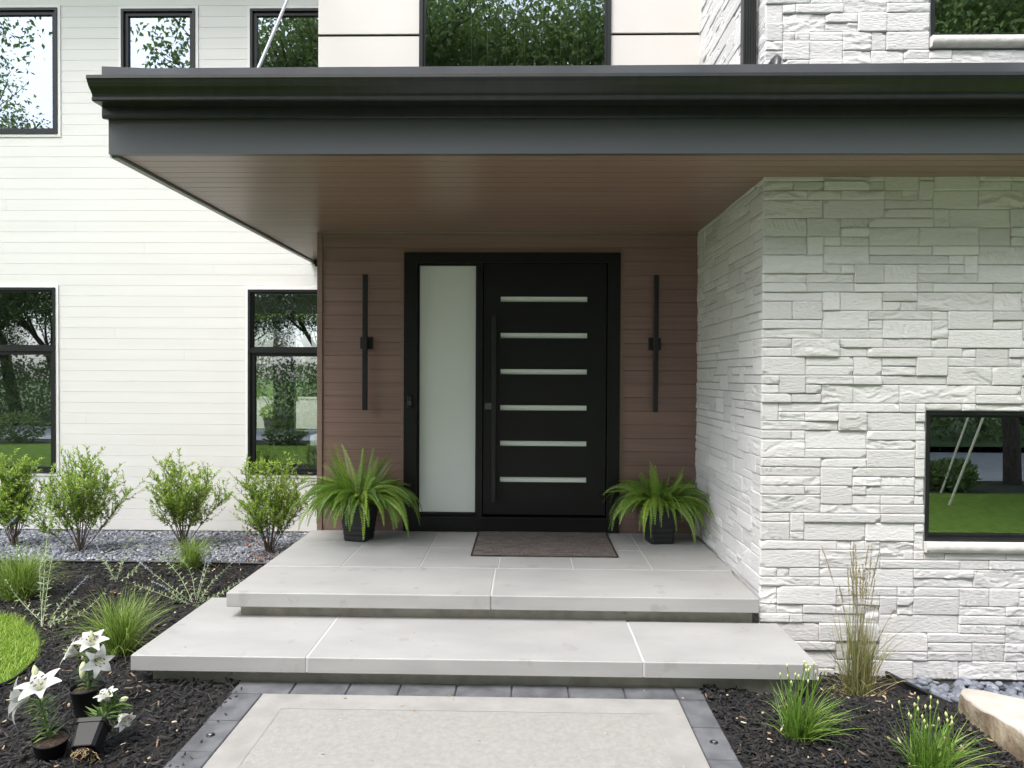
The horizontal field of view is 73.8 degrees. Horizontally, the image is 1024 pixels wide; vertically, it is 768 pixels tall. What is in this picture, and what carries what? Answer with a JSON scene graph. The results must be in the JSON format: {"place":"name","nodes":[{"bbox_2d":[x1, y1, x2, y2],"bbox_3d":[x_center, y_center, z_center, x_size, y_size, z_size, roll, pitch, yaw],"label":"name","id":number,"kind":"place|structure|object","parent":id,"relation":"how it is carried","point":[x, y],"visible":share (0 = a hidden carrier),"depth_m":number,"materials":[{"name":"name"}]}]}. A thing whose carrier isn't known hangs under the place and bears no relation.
{"place":"outdoors","nodes":[
{"label":"outdoors","id":0,"kind":"place"},
{"bbox_2d":[164,681,742,767],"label":"paver border","id":1,"kind":"object","parent":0,"point":[704,723],"visible":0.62,"depth_m":3.87,"materials":[{"name":"grey concrete"}]},
{"bbox_2d":[169,687,241,766],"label":"mulch","id":2,"kind":"object","parent":1,"relation":"on","point":[196,729],"visible":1,"depth_m":3.41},
{"bbox_2d":[206,732,214,736],"bbox_3d":[-1.517,1.767,3.434,0.044,0.018,0.044,0,1,1],"label":"path light","id":3,"kind":"object","parent":1,"relation":"on","point":[211,734],"visible":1,"depth_m":3.43,"materials":[{"name":"silver metal"}]},
{"bbox_2d":[163,684,738,767],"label":"joint sand","id":4,"kind":"structure","parent":1,"relation":"in","point":[511,696],"depth_m":3.82,"materials":[{"name":"grey sand"}]},
{"bbox_2d":[709,740,717,744],"bbox_3d":[1.003,1.781,3.391,0.044,0.018,0.044,0,1,1],"label":"path light","id":5,"kind":"object","parent":1,"relation":"on","point":[714,742],"visible":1,"depth_m":3.38,"materials":[{"name":"silver metal"}]},
{"bbox_2d":[207,699,709,767],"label":"concrete path","id":6,"kind":"structure","parent":0,"point":[306,738],"depth_m":3.40,"materials":[{"name":"grey concrete"}]},
{"bbox_2d":[203,694,708,767],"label":"path band","id":7,"kind":"object","parent":6,"relation":"on","point":[248,731],"visible":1,"depth_m":3.72,"materials":[{"name":"concrete"}]},
{"label":"ground","id":8,"kind":"structure","parent":0,"visible":0},
{"bbox_2d":[131,530,817,696],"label":"entrance steps","id":9,"kind":"structure","parent":8,"relation":"on","point":[637,612],"depth_m":4.51,"materials":[{"name":"grey concrete"}]},
{"bbox_2d":[281,443,422,541],"bbox_3d":[-1.400,0.945,6.048,1.211,0.872,1.135,0,1,1],"label":"potted fern","id":10,"kind":"object","parent":9,"relation":"on","point":[357,501],"visible":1,"depth_m":5.93,"materials":[{"name":"plant"}]},
{"bbox_2d":[471,531,618,557],"bbox_3d":[0.271,1.386,5.935,1.194,0.010,0.864,0,1,1],"label":"doormat","id":11,"kind":"object","parent":9,"relation":"on","point":[543,544],"visible":1,"depth_m":5.87,"materials":[{"name":"black fabric"}]},
{"bbox_2d":[603,460,714,544],"bbox_3d":[1.306,1.033,6.068,0.962,0.724,1.016,0,1,1],"label":"potted fern","id":12,"kind":"object","parent":9,"relation":"on","point":[659,503],"visible":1,"depth_m":5.91,"materials":[{"name":"plant"}]},
{"bbox_2d":[0,0,1023,687],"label":"house","id":13,"kind":"structure","parent":8,"relation":"on","point":[808,212],"depth_m":5.37,"materials":[{"name":"white"}]},
{"bbox_2d":[0,285,59,475],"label":"window","id":14,"kind":"structure","parent":13,"relation":"in","point":[29,314],"depth_m":8.14,"materials":[{"name":"glass"}]},
{"bbox_2d":[0,5,60,136],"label":"window","id":15,"kind":"structure","parent":13,"relation":"in","point":[30,35],"depth_m":8.10,"materials":[{"name":"glass"}]},
{"bbox_2d":[118,6,198,67],"bbox_3d":[-4.159,-3.677,8.075,0.944,1.525,0.122,0,1,1],"label":"window","id":16,"kind":"structure","parent":13,"relation":"in","point":[148,36],"depth_m":8.06,"materials":[{"name":"glass"}]},
{"bbox_2d":[245,287,316,477],"bbox_3d":[-2.652,-0.021,8.094,0.991,2.247,0.122,0,1,1],"label":"window","id":17,"kind":"structure","parent":13,"relation":"in","point":[281,322],"depth_m":8.08,"materials":[{"name":"glass"}]},
{"bbox_2d":[247,6,318,67],"bbox_3d":[-2.620,-3.666,8.045,0.966,1.520,0.122,0,1,1],"label":"window","id":18,"kind":"structure","parent":13,"relation":"in","point":[294,43],"depth_m":8.03,"materials":[{"name":"glass"}]},
{"bbox_2d":[360,274,372,409],"bbox_3d":[-1.359,-0.384,6.341,0.116,1.253,0.104,0,1,1],"label":"wall light","id":19,"kind":"object","parent":13,"relation":"attached to","point":[366,342],"visible":1,"depth_m":6.29,"materials":[{"name":"black metal"}]},
{"bbox_2d":[407,395,411,407],"bbox_3d":[-0.953,0.165,6.348,0.050,0.122,0.029,0,1,1],"label":"doorbell","id":20,"kind":"object","parent":13,"relation":"attached to","point":[409,401],"visible":1,"depth_m":6.34,"materials":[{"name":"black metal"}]},
{"bbox_2d":[403,252,620,532],"bbox_3d":[-0.004,0.081,6.406,2.011,2.602,0.215,0,1,1],"label":"front door","id":21,"kind":"structure","parent":13,"relation":"in","point":[492,441],"depth_m":6.37,"materials":[{"name":"black paint"}]},
{"bbox_2d":[419,0,610,65],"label":"window","id":22,"kind":"structure","parent":13,"relation":"in","point":[451,32],"depth_m":6.36,"materials":[{"name":"glass"}]},
{"bbox_2d":[648,275,660,411],"bbox_3d":[1.319,-0.369,6.287,0.116,1.253,0.104,0,1,1],"label":"wall light","id":23,"kind":"object","parent":13,"relation":"attached to","point":[654,343],"visible":1,"depth_m":6.24,"materials":[{"name":"black metal"}]},
{"bbox_2d":[923,411,1023,553],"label":"window","id":24,"kind":"structure","parent":13,"relation":"in","point":[974,477],"depth_m":4.61,"materials":[{"name":"glass"}]},
{"bbox_2d":[929,0,1023,47],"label":"window","id":25,"kind":"structure","parent":13,"relation":"in","point":[954,23],"depth_m":4.56,"materials":[{"name":"glass"}]},
{"bbox_2d":[885,671,949,702],"bbox_3d":[2.549,1.975,4.117,0.040,0.317,0.888,0,1,-5],"label":"garden edging","id":26,"kind":"object","parent":8,"relation":"on","point":[907,685],"visible":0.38,"depth_m":4.33,"materials":[{"name":"black plastic"}]},
{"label":"front lawn","id":27,"kind":"structure","parent":0,"visible":0},
{"bbox_2d":[0,561,262,767],"bbox_3d":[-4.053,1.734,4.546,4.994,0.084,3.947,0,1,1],"label":"mulch","id":28,"kind":"object","parent":27,"relation":"on","point":[152,720],"visible":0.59,"depth_m":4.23,"materials":[{"name":"black wood"}]},
{"bbox_2d":[0,610,43,683],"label":"lawn","id":29,"kind":"structure","parent":28,"relation":"on","point":[11,650],"depth_m":4.48,"materials":[{"name":"green plant"}]},
{"bbox_2d":[0,613,40,687],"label":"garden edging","id":30,"kind":"object","parent":29,"relation":"on","point":[23,671],"visible":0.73,"depth_m":4.25,"materials":[{"name":"green plant"}]},
{"bbox_2d":[7,665,70,762],"bbox_3d":[-2.248,1.577,3.237,0.268,0.460,0.192,0,1,-15],"label":"potted lily","id":31,"kind":"object","parent":28,"relation":"on","point":[48,743],"visible":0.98,"depth_m":3.23,"materials":[{"name":"plant"}]},
{"bbox_2d":[0,536,85,604],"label":"ornamental grass","id":32,"kind":"object","parent":28,"relation":"on","point":[21,581],"depth_m":5.46,"materials":[{"name":"green plant"}]},
{"bbox_2d":[4,493,106,626],"bbox_3d":[-3.491,1.331,5.143,1.084,0.845,0.494,1,1,36],"label":"sage plant","id":33,"kind":"object","parent":28,"relation":"on","point":[45,600],"visible":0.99,"depth_m":5.01,"materials":[{"name":"green plant"}]},
{"bbox_2d":[60,629,114,718],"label":"potted lily","id":34,"kind":"object","parent":28,"relation":"on","point":[83,693],"visible":0.95,"depth_m":3.62,"materials":[{"name":"plant"}]},
{"bbox_2d":[70,686,135,763],"bbox_3d":[-1.971,1.639,3.287,0.239,0.300,0.332,0,1,1],"label":"potted lily","id":35,"kind":"object","parent":28,"relation":"on","point":[90,734],"visible":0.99,"depth_m":3.25,"materials":[{"name":"plastic"}]},
{"bbox_2d":[39,580,178,659],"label":"ornamental grass","id":36,"kind":"object","parent":28,"relation":"on","point":[119,633],"depth_m":4.40,"materials":[{"name":"green plant"}]},
{"bbox_2d":[95,536,143,581],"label":"sage plant","id":37,"kind":"object","parent":28,"relation":"on","point":[119,569],"visible":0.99,"depth_m":5.97,"materials":[{"name":"green plant"}]},
{"bbox_2d":[0,560,267,566],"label":"garden edging","id":38,"kind":"object","parent":28,"relation":"on","point":[255,564],"visible":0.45,"depth_m":6.51,"materials":[{"name":"black plastic"}]},
{"bbox_2d":[154,534,221,573],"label":"ornamental grass","id":39,"kind":"object","parent":28,"relation":"on","point":[189,553],"depth_m":6.32,"materials":[{"name":"green plant"}]},
{"bbox_2d":[133,550,243,606],"bbox_3d":[-2.610,1.562,5.514,0.933,0.428,0.460,1,1,16],"label":"sage plant","id":40,"kind":"object","parent":28,"relation":"on","point":[194,593],"visible":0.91,"depth_m":5.46,"materials":[{"name":"green plant"}]},
{"bbox_2d":[0,529,307,564],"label":"slate chips","id":41,"kind":"object","parent":27,"relation":"on","point":[109,542],"visible":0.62,"depth_m":7.32,"materials":[{"name":"grey gravel"}]},
{"bbox_2d":[0,448,55,545],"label":"shrub","id":42,"kind":"object","parent":41,"relation":"on","point":[13,487],"visible":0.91,"depth_m":7.21,"materials":[{"name":"green plant"}]},
{"bbox_2d":[0,444,150,551],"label":"shrub","id":43,"kind":"object","parent":41,"relation":"on","point":[76,502],"visible":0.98,"depth_m":6.91,"materials":[{"name":"green plant"}]},
{"bbox_2d":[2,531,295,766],"bbox_3d":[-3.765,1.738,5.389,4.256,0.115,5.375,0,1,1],"label":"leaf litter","id":44,"kind":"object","parent":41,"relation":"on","point":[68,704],"visible":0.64,"depth_m":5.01,"materials":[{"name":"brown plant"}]},
{"bbox_2d":[145,448,233,545],"bbox_3d":[-3.461,1.240,7.326,0.905,1.070,0.920,0,1,-36],"label":"shrub","id":45,"kind":"object","parent":41,"relation":"on","point":[183,500],"visible":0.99,"depth_m":7.21,"materials":[{"name":"green plant"}]},
{"bbox_2d":[237,551,280,561],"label":"leaf litter","id":46,"kind":"object","parent":41,"relation":"on","point":[259,555],"visible":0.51,"depth_m":6.71,"materials":[{"name":"grey gravel"}]},
{"bbox_2d":[226,451,313,552],"bbox_3d":[-2.464,1.220,7.023,0.893,1.095,0.866,0,1,-28],"label":"shrub","id":47,"kind":"object","parent":41,"relation":"on","point":[277,506],"visible":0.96,"depth_m":6.92,"materials":[{"name":"green plant"}]},
{"bbox_2d":[700,672,1022,767],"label":"mulch","id":48,"kind":"object","parent":27,"relation":"on","point":[894,694],"visible":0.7,"depth_m":3.52,"materials":[{"name":"black wood"}]},
{"bbox_2d":[755,661,877,746],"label":"garlic chives","id":49,"kind":"object","parent":48,"relation":"on","point":[798,726],"visible":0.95,"depth_m":3.42,"materials":[{"name":"green plant"}]},
{"bbox_2d":[769,542,932,696],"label":"feather reed grass","id":50,"kind":"object","parent":48,"relation":"on","point":[859,674],"depth_m":4.13,"materials":[{"name":"green plant"}]},
{"bbox_2d":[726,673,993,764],"bbox_3d":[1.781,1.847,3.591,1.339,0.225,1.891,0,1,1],"label":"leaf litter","id":51,"kind":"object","parent":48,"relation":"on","point":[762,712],"visible":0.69,"depth_m":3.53,"materials":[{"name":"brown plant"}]},
{"bbox_2d":[867,695,1008,767],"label":"garlic chives","id":52,"kind":"object","parent":48,"relation":"on","point":[931,757],"visible":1,"depth_m":3.10,"materials":[{"name":"green plant"}]},
{"bbox_2d":[948,687,1004,692],"bbox_3d":[3.789,1.937,3.456,2.540,0.239,2.310,0,1,1],"label":"pebble bed","id":53,"kind":"object","parent":27,"relation":"on","point":[1000,688],"visible":0.01,"depth_m":4.54,"materials":[{"name":"grey gravel"}]},
{"bbox_2d":[906,674,1023,703],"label":"beach pebbles","id":54,"kind":"object","parent":53,"relation":"on","point":[1015,689],"visible":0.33,"depth_m":4.44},
{"bbox_2d":[958,688,1023,767],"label":"boulder","id":55,"kind":"object","parent":53,"relation":"on","point":[1000,722],"visible":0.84,"depth_m":3.45,"materials":[{"name":"stone"}]}
]}

